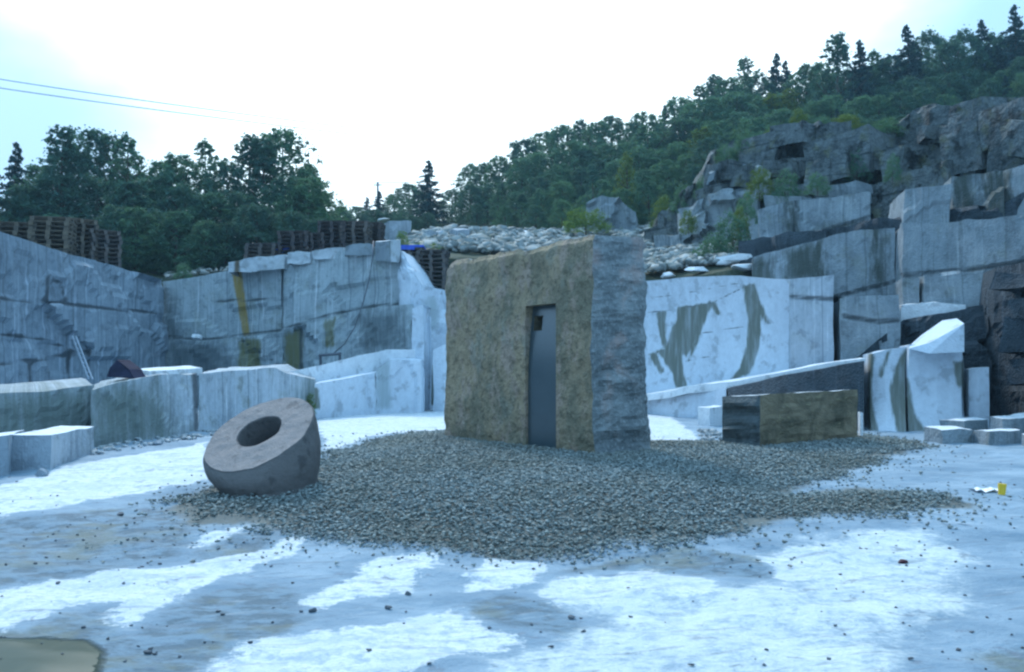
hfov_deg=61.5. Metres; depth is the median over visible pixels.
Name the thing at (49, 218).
pallet
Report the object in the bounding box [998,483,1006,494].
plastic cup
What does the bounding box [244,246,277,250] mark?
pallet
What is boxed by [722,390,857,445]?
block
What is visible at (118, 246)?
pallet
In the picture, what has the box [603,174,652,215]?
broadleaf tree
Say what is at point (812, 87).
broadleaf tree
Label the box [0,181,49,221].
broadleaf tree
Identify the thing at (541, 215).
broadleaf tree
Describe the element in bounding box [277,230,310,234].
pallet
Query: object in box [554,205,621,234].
bush
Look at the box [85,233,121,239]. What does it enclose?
pallet
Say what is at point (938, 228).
quarry cliff
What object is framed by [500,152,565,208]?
broadleaf tree
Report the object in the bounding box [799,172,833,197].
bush
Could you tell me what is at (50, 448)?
granite block
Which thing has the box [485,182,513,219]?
birch tree
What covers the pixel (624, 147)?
broadleaf tree
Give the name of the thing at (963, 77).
spruce tree
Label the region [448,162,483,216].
broadleaf tree
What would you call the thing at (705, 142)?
broadleaf tree
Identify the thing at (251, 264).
granite block
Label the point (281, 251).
pallet
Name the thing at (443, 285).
pallet
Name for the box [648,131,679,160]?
broadleaf tree
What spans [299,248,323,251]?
pallet
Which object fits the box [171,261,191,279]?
bush
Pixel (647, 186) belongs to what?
broadleaf tree
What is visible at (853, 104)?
broadleaf tree
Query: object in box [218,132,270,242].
birch tree
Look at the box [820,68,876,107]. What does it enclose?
broadleaf tree
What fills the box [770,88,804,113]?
birch tree
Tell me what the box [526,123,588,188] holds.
broadleaf tree
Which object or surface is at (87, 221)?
pallet
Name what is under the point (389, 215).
broadleaf tree
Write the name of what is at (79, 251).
pallet
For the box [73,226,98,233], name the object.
pallet
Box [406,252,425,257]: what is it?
pallet
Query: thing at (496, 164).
broadleaf tree
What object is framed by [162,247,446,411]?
granite wall
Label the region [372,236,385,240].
pallet
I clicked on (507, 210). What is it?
broadleaf tree
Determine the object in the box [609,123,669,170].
broadleaf tree
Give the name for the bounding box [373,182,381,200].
utility pole
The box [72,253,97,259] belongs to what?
pallet
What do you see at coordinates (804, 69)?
broadleaf tree
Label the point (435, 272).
pallet
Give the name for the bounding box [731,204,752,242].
bush
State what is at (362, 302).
hose
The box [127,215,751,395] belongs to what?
hill
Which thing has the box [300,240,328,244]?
pallet
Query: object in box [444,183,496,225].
broadleaf tree
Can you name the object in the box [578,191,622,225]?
broadleaf tree
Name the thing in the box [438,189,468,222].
broadleaf tree
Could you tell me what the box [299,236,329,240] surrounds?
pallet
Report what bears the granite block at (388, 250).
on the granite wall at (300, 316)
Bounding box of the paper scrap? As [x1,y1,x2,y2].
[970,487,997,492]
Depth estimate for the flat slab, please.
17.31 m
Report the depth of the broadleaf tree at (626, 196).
48.45 m
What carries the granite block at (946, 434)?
on the ground
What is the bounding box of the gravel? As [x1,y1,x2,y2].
[76,429,1023,569]
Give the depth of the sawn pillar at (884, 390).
17.90 m
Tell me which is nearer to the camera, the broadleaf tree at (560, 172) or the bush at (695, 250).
the bush at (695, 250)
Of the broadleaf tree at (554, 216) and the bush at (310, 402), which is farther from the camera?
the broadleaf tree at (554, 216)
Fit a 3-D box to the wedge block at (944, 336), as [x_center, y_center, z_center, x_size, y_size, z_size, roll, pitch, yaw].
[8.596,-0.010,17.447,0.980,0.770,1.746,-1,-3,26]
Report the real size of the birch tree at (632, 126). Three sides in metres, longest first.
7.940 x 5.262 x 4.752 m
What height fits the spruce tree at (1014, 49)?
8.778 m
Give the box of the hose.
[334,241,373,352]
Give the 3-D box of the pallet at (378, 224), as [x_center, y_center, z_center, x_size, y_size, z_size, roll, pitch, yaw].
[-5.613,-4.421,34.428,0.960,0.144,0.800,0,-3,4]
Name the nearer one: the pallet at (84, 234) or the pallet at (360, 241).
the pallet at (84, 234)
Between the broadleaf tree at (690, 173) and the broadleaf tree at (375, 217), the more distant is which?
the broadleaf tree at (375, 217)
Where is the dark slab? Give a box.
[107,360,145,378]
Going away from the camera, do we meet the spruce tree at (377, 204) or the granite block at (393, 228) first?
the granite block at (393, 228)
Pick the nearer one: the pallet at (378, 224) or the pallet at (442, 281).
the pallet at (442, 281)
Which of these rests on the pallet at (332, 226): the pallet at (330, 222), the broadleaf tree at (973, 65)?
the pallet at (330, 222)
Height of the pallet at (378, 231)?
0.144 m
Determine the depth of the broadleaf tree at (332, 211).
41.54 m
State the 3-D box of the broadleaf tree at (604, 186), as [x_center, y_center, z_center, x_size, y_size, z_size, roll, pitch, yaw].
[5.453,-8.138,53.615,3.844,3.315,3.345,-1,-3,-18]
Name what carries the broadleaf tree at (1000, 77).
on the hill
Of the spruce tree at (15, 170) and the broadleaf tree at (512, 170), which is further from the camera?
the broadleaf tree at (512, 170)
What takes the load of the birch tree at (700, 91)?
on the hill
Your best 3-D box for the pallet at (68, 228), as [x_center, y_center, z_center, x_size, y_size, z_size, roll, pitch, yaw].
[-14.831,-3.428,27.808,1.200,0.144,0.800,0,-3,-8]
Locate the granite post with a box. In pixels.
[858,412,862,435]
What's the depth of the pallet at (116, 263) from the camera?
28.89 m
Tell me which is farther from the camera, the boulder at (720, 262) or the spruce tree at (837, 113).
the spruce tree at (837, 113)
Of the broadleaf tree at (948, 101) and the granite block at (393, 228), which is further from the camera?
the broadleaf tree at (948, 101)
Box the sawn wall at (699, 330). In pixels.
[643,275,833,392]
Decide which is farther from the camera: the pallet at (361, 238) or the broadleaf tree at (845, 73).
the broadleaf tree at (845, 73)
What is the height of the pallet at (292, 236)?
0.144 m
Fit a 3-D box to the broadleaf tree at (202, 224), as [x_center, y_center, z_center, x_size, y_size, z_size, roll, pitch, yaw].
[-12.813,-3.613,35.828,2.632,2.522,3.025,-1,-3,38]
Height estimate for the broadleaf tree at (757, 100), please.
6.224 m
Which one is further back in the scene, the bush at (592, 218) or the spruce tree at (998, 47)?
the spruce tree at (998, 47)
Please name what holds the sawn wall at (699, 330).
on the ground
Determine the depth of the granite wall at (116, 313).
25.22 m
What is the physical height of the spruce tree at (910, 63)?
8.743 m
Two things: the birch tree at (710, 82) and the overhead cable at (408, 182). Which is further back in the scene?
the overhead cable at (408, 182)
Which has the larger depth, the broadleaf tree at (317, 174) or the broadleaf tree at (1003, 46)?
the broadleaf tree at (1003, 46)
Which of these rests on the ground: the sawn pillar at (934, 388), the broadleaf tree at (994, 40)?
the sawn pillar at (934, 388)
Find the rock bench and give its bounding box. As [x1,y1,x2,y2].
[0,349,424,446]
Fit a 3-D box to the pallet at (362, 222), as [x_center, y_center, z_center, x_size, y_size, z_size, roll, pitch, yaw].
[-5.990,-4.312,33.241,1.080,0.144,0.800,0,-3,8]
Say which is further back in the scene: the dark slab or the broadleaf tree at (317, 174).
the broadleaf tree at (317, 174)
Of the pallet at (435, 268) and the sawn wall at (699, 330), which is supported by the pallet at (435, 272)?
the pallet at (435, 268)
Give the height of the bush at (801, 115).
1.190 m
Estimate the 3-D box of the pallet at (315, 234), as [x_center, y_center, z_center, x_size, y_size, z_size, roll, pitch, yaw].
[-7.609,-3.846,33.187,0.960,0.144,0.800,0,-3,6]
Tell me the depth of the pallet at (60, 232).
27.54 m
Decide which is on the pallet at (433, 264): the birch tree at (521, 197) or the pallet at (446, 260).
the pallet at (446, 260)
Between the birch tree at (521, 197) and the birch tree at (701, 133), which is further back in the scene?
the birch tree at (701, 133)
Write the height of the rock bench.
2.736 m
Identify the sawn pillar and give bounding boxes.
[863,347,906,431]
[898,344,964,430]
[964,367,988,427]
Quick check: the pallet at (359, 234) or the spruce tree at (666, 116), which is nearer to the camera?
the pallet at (359, 234)
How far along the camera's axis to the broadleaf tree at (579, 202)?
49.78 m
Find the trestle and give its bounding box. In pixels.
[319,352,340,364]
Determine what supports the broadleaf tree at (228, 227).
on the hill
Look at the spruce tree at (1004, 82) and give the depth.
55.22 m
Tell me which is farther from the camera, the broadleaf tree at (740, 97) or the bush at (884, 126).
the broadleaf tree at (740, 97)
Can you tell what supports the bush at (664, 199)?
on the quarry cliff
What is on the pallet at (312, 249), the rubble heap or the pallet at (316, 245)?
the pallet at (316, 245)
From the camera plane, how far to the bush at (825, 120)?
32.43 m
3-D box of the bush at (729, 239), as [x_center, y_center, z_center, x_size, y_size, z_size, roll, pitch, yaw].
[7.374,-3.293,28.624,1.688,2.091,1.775,-3,-4,34]
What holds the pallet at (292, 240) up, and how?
on the pallet at (291, 243)
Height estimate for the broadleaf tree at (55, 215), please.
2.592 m
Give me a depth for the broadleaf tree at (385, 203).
78.00 m
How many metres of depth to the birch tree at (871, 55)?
66.58 m
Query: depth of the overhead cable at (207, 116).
33.51 m
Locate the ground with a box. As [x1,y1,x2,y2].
[0,406,1023,671]
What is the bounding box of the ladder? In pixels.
[71,336,93,379]
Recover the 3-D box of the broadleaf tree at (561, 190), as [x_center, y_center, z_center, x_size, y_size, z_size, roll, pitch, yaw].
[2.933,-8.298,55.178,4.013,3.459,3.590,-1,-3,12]
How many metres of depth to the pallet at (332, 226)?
32.88 m
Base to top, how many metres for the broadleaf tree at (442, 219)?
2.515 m
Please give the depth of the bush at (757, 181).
31.16 m
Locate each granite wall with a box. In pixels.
[0,232,168,384]
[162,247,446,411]
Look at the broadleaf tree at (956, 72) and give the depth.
65.22 m
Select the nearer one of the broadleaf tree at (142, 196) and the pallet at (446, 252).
the pallet at (446, 252)
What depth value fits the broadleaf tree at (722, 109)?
66.57 m
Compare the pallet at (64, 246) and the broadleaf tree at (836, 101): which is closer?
the pallet at (64, 246)
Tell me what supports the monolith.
on the ground
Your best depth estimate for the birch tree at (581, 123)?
74.67 m
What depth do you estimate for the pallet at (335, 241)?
32.86 m
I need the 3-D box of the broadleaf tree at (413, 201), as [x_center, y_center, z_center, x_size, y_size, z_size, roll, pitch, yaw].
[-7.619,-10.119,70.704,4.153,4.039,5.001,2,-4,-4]
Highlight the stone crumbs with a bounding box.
[0,459,1023,669]
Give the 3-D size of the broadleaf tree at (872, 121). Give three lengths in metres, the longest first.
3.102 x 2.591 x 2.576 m
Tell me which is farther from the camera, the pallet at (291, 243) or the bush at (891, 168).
the pallet at (291, 243)
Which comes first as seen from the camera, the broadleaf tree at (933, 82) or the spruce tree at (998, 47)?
the broadleaf tree at (933, 82)
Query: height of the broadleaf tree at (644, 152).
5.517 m
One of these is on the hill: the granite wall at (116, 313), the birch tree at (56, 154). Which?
the birch tree at (56, 154)
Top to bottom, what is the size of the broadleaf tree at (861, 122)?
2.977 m
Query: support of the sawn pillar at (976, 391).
on the ground
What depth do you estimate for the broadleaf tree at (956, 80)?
59.63 m
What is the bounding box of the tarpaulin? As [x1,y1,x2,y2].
[401,245,425,249]
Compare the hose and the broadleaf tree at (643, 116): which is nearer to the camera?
the hose
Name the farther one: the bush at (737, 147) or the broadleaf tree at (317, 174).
the broadleaf tree at (317, 174)
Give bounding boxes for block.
[0,430,24,475]
[12,426,93,470]
[228,254,287,276]
[287,251,311,264]
[312,247,344,259]
[344,243,374,255]
[375,239,400,262]
[384,220,410,239]
[424,230,441,235]
[450,228,469,235]
[698,405,721,425]
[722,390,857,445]
[909,318,963,353]
[924,426,973,443]
[939,417,987,430]
[973,428,1020,444]
[990,413,1023,440]
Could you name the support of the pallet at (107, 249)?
on the pallet at (102, 253)
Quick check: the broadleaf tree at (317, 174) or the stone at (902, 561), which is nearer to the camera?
the stone at (902, 561)
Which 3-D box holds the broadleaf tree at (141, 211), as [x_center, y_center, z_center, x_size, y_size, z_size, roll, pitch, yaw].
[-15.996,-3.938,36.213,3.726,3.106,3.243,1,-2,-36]
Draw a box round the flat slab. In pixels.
[141,366,201,374]
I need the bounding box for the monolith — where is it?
[444,235,650,453]
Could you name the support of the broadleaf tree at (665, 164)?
on the hill
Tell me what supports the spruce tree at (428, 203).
on the hill
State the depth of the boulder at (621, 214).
44.71 m
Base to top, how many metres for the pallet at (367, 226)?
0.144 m
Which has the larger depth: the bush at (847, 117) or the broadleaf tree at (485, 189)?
the broadleaf tree at (485, 189)
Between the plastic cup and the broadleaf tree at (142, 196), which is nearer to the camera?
the plastic cup
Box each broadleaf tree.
[0,171,85,221]
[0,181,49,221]
[0,195,16,221]
[6,163,53,221]
[19,140,136,236]
[38,171,139,255]
[42,213,60,243]
[52,124,145,212]
[83,179,174,269]
[92,201,156,269]
[104,205,173,272]
[121,174,197,270]
[123,159,194,266]
[131,210,210,273]
[137,152,219,263]
[137,180,234,266]
[164,191,250,264]
[166,219,237,269]
[181,158,261,262]
[192,221,249,269]
[200,188,275,262]
[220,202,282,260]
[233,126,334,229]
[244,175,338,242]
[253,175,352,236]
[265,209,311,249]
[277,163,345,227]
[300,218,325,232]
[302,191,339,223]
[334,209,354,220]
[348,206,366,219]
[352,213,369,221]
[362,207,388,222]
[372,212,394,222]
[380,193,410,221]
[383,182,441,230]
[391,216,414,230]
[395,187,441,229]
[406,216,424,230]
[415,211,439,229]
[431,203,453,225]
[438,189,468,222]
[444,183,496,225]
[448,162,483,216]
[458,162,496,216]
[461,204,491,226]
[468,186,503,224]
[478,155,518,220]
[483,137,546,200]
[483,158,547,217]
[488,205,517,227]
[494,191,530,227]
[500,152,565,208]
[517,204,554,228]
[519,129,568,170]
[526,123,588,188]
[533,139,606,199]
[533,163,582,218]
[534,180,581,227]
[539,199,581,228]
[565,118,623,194]
[566,194,590,226]
[568,140,622,195]
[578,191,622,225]
[580,179,619,220]
[589,157,638,204]
[592,114,625,155]
[601,141,658,179]
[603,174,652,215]
[606,143,670,208]
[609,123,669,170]
[611,188,647,225]
[621,111,666,148]
[630,180,669,224]
[640,158,688,214]
[641,110,703,173]
[642,149,681,186]
[645,182,675,218]
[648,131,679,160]
[657,141,695,180]
[658,96,688,132]
[658,153,701,199]
[667,163,702,198]
[669,95,735,160]
[672,136,723,184]
[685,97,747,144]
[687,119,734,161]
[704,90,762,138]
[709,76,755,112]
[709,132,741,148]
[710,111,760,145]
[724,116,769,147]
[732,94,783,135]
[743,68,779,109]
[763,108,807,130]
[772,62,830,123]
[786,111,809,122]
[793,100,834,123]
[799,62,834,106]
[800,74,844,114]
[805,94,850,123]
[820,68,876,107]
[824,67,887,114]
[842,94,886,128]
[842,112,866,129]
[858,94,898,127]
[867,114,889,127]
[868,52,908,95]
[872,89,917,127]
[875,75,933,113]
[887,114,904,125]
[891,58,951,91]
[894,86,947,116]
[902,25,958,67]
[907,76,960,109]
[916,36,982,95]
[932,72,976,103]
[935,24,999,99]
[936,63,971,94]
[936,93,960,105]
[956,55,998,84]
[961,73,1001,99]
[970,80,1013,98]
[984,29,1010,69]
[984,68,1022,96]
[987,39,1019,72]
[999,56,1023,96]
[1008,72,1023,97]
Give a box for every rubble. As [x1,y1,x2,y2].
[90,429,217,454]
[697,428,721,440]
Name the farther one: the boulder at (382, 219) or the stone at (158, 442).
the boulder at (382, 219)
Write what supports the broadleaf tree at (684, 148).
on the hill
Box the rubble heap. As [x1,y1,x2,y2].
[163,222,739,277]
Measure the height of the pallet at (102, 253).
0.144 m
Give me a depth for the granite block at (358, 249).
28.09 m
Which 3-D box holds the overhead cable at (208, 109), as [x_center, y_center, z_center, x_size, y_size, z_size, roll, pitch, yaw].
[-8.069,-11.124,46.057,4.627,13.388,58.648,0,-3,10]
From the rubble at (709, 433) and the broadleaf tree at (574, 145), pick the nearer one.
the rubble at (709, 433)
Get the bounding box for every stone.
[35,468,48,476]
[143,650,152,653]
[153,440,162,444]
[308,608,316,612]
[898,559,907,563]
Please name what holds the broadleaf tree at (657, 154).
on the hill
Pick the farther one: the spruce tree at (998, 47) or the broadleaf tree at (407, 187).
the broadleaf tree at (407, 187)
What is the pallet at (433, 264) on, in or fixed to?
on the pallet at (435, 268)
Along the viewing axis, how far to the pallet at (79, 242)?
28.34 m
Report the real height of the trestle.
0.549 m
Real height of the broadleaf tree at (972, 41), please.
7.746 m
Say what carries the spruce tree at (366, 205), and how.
on the hill
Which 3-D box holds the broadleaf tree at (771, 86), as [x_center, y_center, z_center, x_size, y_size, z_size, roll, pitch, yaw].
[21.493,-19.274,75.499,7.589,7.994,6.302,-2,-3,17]
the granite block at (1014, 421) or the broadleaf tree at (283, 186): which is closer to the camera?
the granite block at (1014, 421)
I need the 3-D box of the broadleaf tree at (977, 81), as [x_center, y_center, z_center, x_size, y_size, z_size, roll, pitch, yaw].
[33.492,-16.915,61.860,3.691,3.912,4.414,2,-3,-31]
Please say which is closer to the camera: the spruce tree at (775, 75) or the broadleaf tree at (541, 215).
the broadleaf tree at (541, 215)
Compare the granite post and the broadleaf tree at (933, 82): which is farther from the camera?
the broadleaf tree at (933, 82)
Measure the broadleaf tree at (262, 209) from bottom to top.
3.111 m
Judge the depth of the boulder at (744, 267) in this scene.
25.50 m
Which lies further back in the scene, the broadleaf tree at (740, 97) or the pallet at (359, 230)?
the broadleaf tree at (740, 97)
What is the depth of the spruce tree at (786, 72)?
71.98 m
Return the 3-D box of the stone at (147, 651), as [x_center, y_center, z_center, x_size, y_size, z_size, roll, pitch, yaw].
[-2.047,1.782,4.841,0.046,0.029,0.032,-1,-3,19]
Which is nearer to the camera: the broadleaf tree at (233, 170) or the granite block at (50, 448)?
the granite block at (50, 448)
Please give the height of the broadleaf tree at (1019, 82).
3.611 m
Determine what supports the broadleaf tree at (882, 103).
on the hill
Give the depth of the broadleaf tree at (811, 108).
59.56 m
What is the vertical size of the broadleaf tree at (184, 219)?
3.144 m
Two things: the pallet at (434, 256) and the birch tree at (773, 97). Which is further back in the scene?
the birch tree at (773, 97)
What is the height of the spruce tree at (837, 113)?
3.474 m
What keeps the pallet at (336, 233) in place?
on the pallet at (336, 237)
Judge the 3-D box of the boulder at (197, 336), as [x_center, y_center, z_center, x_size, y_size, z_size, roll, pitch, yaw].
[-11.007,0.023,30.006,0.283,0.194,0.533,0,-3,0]
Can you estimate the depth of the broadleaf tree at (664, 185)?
49.14 m
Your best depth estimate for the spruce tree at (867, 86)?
59.87 m
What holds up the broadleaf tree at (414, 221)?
on the hill
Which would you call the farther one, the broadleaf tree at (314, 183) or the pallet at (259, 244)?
the broadleaf tree at (314, 183)
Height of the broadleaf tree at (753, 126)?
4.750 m
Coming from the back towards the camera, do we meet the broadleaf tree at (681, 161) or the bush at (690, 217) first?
the broadleaf tree at (681, 161)
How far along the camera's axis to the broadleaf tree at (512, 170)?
65.41 m
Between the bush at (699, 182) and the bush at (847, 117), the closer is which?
the bush at (847, 117)
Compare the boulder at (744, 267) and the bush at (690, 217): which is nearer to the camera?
the boulder at (744, 267)
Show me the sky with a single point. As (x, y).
(500, 72)
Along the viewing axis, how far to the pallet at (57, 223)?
27.48 m
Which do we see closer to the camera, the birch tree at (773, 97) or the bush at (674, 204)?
the bush at (674, 204)
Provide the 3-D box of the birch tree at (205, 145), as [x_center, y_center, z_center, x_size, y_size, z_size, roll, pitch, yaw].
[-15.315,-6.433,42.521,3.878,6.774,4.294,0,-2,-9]
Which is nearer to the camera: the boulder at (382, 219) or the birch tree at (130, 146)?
the birch tree at (130, 146)
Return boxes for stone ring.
[203,397,320,497]
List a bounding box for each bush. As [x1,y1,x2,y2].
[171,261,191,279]
[306,393,317,414]
[394,231,409,244]
[410,241,444,248]
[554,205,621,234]
[642,188,669,228]
[667,184,690,214]
[678,210,699,236]
[689,243,705,256]
[692,174,703,198]
[694,230,731,256]
[710,208,756,253]
[714,144,738,162]
[728,130,758,157]
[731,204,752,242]
[733,191,757,225]
[742,166,775,203]
[768,164,803,203]
[786,107,810,122]
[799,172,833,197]
[815,115,830,131]
[831,113,865,129]
[841,148,875,182]
[872,117,909,137]
[882,150,903,183]
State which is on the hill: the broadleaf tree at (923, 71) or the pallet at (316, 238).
the broadleaf tree at (923, 71)
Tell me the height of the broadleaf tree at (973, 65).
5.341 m
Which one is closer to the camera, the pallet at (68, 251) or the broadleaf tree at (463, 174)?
the pallet at (68, 251)
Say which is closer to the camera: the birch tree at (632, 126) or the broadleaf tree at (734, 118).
the broadleaf tree at (734, 118)
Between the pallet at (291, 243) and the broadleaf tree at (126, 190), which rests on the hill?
the broadleaf tree at (126, 190)
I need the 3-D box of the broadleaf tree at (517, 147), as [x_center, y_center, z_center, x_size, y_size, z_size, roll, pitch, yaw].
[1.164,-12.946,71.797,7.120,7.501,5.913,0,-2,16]
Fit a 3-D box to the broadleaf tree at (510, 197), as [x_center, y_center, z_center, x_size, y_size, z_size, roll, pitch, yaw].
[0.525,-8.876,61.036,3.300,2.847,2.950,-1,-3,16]
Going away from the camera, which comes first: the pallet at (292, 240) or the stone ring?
the stone ring
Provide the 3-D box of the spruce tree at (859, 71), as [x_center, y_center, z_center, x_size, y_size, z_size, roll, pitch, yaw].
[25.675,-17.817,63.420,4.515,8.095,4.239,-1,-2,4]
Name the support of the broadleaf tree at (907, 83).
on the hill
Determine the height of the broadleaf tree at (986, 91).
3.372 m
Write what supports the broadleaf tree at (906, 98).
on the hill
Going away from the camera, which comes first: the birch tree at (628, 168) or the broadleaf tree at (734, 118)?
the birch tree at (628, 168)
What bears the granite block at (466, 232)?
on the rubble heap
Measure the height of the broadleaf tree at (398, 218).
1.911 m
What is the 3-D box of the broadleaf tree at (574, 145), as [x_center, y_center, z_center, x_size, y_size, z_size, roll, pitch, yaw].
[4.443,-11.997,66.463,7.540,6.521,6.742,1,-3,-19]
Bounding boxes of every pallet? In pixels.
[0,221,43,229]
[0,226,42,233]
[0,230,43,238]
[12,235,41,239]
[27,230,76,237]
[27,234,76,241]
[28,220,76,229]
[28,225,76,233]
[29,216,77,225]
[29,239,77,247]
[37,243,76,251]
[51,248,76,255]
[60,245,97,250]
[71,217,97,224]
[72,240,98,245]
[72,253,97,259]
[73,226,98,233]
[73,231,97,237]
[73,249,97,254]
[74,222,98,228]
[76,236,97,241]
[84,237,122,244]
[84,246,121,252]
[84,250,120,256]
[85,228,120,235]
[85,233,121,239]
[85,242,120,248]
[85,255,120,261]
[92,259,121,265]
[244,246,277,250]
[244,254,275,257]
[245,243,277,247]
[245,250,277,254]
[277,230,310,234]
[277,242,310,245]
[277,250,309,253]
[278,234,309,238]
[278,238,310,242]
[278,246,310,249]
[299,233,328,238]
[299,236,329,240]
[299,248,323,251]
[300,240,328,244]
[300,244,329,248]
[317,220,349,224]
[317,228,350,232]
[317,239,350,243]
[318,224,349,227]
[318,236,351,239]
[319,232,350,235]
[319,243,347,246]
[339,224,371,230]
[339,228,371,234]
[339,232,371,237]
[340,220,372,227]
[340,236,372,241]
[340,240,372,243]
[371,222,385,228]
[372,225,384,231]
[372,229,384,235]
[372,233,383,237]
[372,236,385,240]
[401,248,424,252]
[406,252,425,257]
[415,254,448,258]
[416,249,450,256]
[416,258,448,263]
[418,262,448,266]
[421,267,447,270]
[424,271,446,275]
[427,275,445,279]
[430,280,445,283]
[432,284,445,287]
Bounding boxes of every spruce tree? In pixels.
[0,142,28,221]
[358,197,372,213]
[370,191,387,223]
[401,160,453,228]
[657,105,669,130]
[765,53,784,103]
[772,60,797,109]
[833,108,840,119]
[841,39,877,106]
[846,91,857,109]
[857,81,875,121]
[889,24,932,109]
[957,75,973,99]
[969,19,996,77]
[983,44,1004,80]
[987,4,1023,95]
[1000,75,1017,96]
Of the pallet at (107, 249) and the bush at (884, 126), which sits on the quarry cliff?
the bush at (884, 126)
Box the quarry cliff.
[644,96,1023,385]
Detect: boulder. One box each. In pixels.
[49,303,63,308]
[83,337,94,349]
[191,334,201,339]
[377,218,388,221]
[586,195,637,231]
[660,272,674,277]
[684,267,707,271]
[715,253,751,261]
[716,260,738,265]
[731,264,751,270]
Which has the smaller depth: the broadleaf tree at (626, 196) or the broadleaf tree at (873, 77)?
the broadleaf tree at (626, 196)
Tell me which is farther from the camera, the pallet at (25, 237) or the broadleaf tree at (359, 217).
the broadleaf tree at (359, 217)
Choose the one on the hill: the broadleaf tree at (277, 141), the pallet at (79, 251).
the broadleaf tree at (277, 141)
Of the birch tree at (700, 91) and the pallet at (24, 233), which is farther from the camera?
the birch tree at (700, 91)
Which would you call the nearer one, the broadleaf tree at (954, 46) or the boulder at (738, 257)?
the boulder at (738, 257)
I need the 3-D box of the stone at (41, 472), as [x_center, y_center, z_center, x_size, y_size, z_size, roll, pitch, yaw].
[-5.889,1.716,10.777,0.176,0.123,0.126,0,-3,0]
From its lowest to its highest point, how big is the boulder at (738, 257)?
0.273 m
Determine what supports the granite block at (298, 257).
on the granite wall at (300, 316)
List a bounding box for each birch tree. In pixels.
[4,124,103,228]
[87,131,152,207]
[172,137,235,248]
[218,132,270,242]
[239,137,301,240]
[481,189,512,226]
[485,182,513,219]
[507,193,536,226]
[536,150,576,203]
[564,118,594,156]
[564,185,586,216]
[569,146,599,186]
[578,164,603,226]
[612,151,644,214]
[619,118,647,143]
[670,126,712,179]
[677,84,708,157]
[698,73,727,101]
[726,55,771,111]
[758,92,787,122]
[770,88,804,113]
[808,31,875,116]
[867,49,891,88]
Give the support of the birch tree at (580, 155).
on the hill
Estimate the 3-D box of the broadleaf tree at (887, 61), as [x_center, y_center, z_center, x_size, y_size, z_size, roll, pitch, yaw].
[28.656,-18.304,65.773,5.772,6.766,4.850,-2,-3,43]
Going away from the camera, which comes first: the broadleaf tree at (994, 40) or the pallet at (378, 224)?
the pallet at (378, 224)
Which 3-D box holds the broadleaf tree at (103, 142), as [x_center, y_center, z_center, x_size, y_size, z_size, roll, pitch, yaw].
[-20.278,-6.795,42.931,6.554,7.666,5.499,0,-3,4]
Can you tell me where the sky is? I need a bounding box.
[0,0,1023,242]
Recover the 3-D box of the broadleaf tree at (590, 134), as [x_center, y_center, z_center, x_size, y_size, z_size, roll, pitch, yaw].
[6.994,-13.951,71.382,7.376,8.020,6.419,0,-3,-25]
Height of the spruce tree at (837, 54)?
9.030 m
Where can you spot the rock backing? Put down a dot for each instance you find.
(983, 321)
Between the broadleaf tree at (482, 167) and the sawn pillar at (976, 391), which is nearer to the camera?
the sawn pillar at (976, 391)
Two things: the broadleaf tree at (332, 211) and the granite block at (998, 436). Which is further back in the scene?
the broadleaf tree at (332, 211)
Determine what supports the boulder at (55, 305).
on the granite wall at (116, 313)
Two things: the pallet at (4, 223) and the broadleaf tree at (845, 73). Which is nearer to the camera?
the pallet at (4, 223)
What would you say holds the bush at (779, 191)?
on the quarry cliff
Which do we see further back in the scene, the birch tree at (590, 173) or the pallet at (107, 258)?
the birch tree at (590, 173)
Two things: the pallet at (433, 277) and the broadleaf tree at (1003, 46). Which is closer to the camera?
the pallet at (433, 277)
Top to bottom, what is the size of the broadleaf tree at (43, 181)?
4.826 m
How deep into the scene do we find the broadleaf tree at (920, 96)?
53.97 m
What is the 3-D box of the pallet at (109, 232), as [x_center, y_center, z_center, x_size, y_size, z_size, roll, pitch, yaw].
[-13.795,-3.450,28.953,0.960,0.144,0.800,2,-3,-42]
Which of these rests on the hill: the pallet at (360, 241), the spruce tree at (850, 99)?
the spruce tree at (850, 99)
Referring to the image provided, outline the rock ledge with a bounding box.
[646,358,865,430]
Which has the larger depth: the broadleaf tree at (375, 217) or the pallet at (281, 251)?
the broadleaf tree at (375, 217)
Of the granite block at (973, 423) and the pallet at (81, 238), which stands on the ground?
the granite block at (973, 423)
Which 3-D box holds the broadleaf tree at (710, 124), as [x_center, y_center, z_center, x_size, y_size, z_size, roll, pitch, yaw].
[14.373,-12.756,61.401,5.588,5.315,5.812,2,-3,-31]
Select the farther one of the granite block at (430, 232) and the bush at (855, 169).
the granite block at (430, 232)
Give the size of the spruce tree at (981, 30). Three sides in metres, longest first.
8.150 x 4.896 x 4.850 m
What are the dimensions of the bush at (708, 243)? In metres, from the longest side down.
1.500 x 1.451 x 1.427 m
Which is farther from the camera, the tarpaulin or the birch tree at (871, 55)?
the birch tree at (871, 55)
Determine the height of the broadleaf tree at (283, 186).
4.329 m
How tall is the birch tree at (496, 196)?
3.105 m
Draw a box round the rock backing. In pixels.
[857,262,1023,426]
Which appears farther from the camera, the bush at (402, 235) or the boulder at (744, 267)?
the bush at (402, 235)
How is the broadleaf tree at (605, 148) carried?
on the hill
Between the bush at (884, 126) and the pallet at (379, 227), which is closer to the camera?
the bush at (884, 126)
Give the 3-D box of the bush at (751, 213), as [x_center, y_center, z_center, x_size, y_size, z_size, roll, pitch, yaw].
[8.063,-4.392,29.768,1.012,1.336,1.063,-1,-4,4]
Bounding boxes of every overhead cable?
[0,78,505,145]
[0,87,496,150]
[379,178,504,182]
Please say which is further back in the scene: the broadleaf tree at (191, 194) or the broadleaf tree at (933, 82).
the broadleaf tree at (933, 82)
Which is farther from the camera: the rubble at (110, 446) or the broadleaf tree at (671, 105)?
the broadleaf tree at (671, 105)
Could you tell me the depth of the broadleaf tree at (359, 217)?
58.88 m
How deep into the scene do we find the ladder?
24.45 m
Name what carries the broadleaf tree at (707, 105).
on the hill

